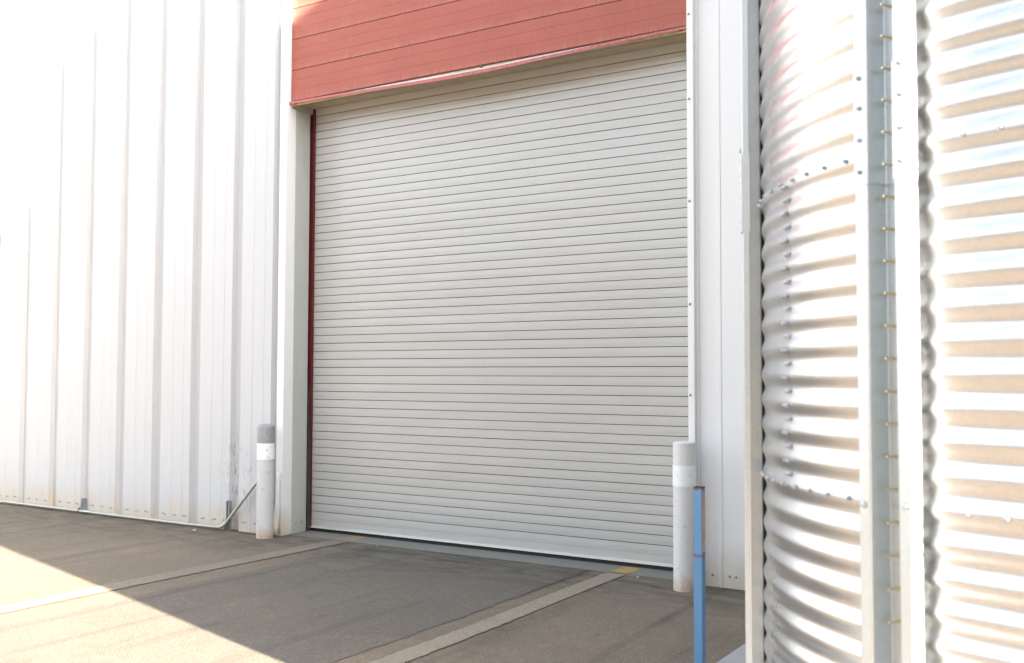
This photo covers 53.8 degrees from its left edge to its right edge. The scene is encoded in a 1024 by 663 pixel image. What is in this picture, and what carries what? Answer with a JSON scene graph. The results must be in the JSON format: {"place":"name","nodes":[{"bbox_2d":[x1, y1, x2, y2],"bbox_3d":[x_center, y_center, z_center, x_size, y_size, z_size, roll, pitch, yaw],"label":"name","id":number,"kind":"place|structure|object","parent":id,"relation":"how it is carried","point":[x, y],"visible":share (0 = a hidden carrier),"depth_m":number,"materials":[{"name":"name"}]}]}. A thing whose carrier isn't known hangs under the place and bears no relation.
{"place":"outdoors","nodes":[
{"label":"outdoors","id":0,"kind":"place"},
{"bbox_2d":[0,0,744,589],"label":"warehouse","id":1,"kind":"structure","parent":0,"point":[456,272],"depth_m":9.88,"materials":[{"name":"white paint"}]},
{"bbox_2d":[0,481,256,530],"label":"conduit","id":2,"kind":"object","parent":1,"relation":"attached to","point":[227,523],"depth_m":10.85,"materials":[{"name":"metal"}]},
{"bbox_2d":[0,503,744,662],"bbox_3d":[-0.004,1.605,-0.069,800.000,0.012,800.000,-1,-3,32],"label":"ground","id":3,"kind":"structure","parent":0,"point":[46,552],"depth_m":7.38,"materials":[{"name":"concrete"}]},
{"bbox_2d":[0,540,345,613],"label":"painted line","id":4,"kind":"object","parent":3,"relation":"on","point":[85,592],"visible":1,"depth_m":7.88,"materials":[{"name":"beige paint"}]},
{"bbox_2d":[256,424,274,538],"bbox_3d":[-2.425,1.490,9.923,0.173,1.166,0.173,-1,-3,32],"label":"bollard","id":5,"kind":"object","parent":3,"relation":"on","point":[265,482],"visible":0.98,"depth_m":9.86,"materials":[{"name":"white paint"}]},
{"bbox_2d":[0,544,589,662],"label":"asphalt patch","id":6,"kind":"object","parent":3,"relation":"on","point":[332,607],"visible":1,"depth_m":6.82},
{"bbox_2d":[288,530,672,579],"bbox_3d":[-0.234,2.096,9.219,4.304,0.206,0.663,-1,-3,32],"label":"concrete threshold","id":7,"kind":"object","parent":3,"relation":"on","point":[643,572],"visible":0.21,"depth_m":8.97,"materials":[{"name":"grey concrete"}]},
{"bbox_2d":[337,536,368,540],"bbox_3d":[-1.560,2.013,9.818,0.219,0.001,0.258,-1,-3,32],"label":"yellow marking","id":8,"kind":"object","parent":7,"relation":"on","point":[351,538],"visible":1,"depth_m":9.81,"materials":[{"name":"paint"}]},
{"bbox_2d":[611,566,641,573],"bbox_3d":[0.935,1.952,8.262,0.179,0.001,0.258,-1,-3,32],"label":"yellow marking","id":9,"kind":"object","parent":7,"relation":"on","point":[624,569],"visible":1,"depth_m":8.28,"materials":[{"name":"paint"}]},
{"bbox_2d":[369,573,623,662],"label":"painted line","id":10,"kind":"object","parent":3,"relation":"on","point":[434,644],"visible":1,"depth_m":6.55,"materials":[{"name":"beige paint"}]},
{"bbox_2d":[673,441,695,591],"bbox_3d":[1.292,1.401,7.558,0.173,1.158,0.173,-1,-3,32],"label":"bollard","id":11,"kind":"object","parent":3,"relation":"on","point":[684,471],"visible":0.96,"depth_m":7.49,"materials":[{"name":"white metal"}]},
{"bbox_2d":[693,486,705,662],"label":"blue post","id":12,"kind":"object","parent":3,"relation":"on","point":[699,573],"visible":1,"depth_m":5.38,"materials":[{"name":"metal"}]},
{"bbox_2d":[717,644,745,662],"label":"concrete pad","id":13,"kind":"object","parent":3,"relation":"on","point":[738,655],"depth_m":5.54,"materials":[{"name":"grey concrete"}]},
{"bbox_2d":[739,0,1023,662],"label":"corrugated silo","id":14,"kind":"object","parent":13,"relation":"on","point":[881,196],"visible":1,"depth_m":3.15,"materials":[{"name":"silver metal"}]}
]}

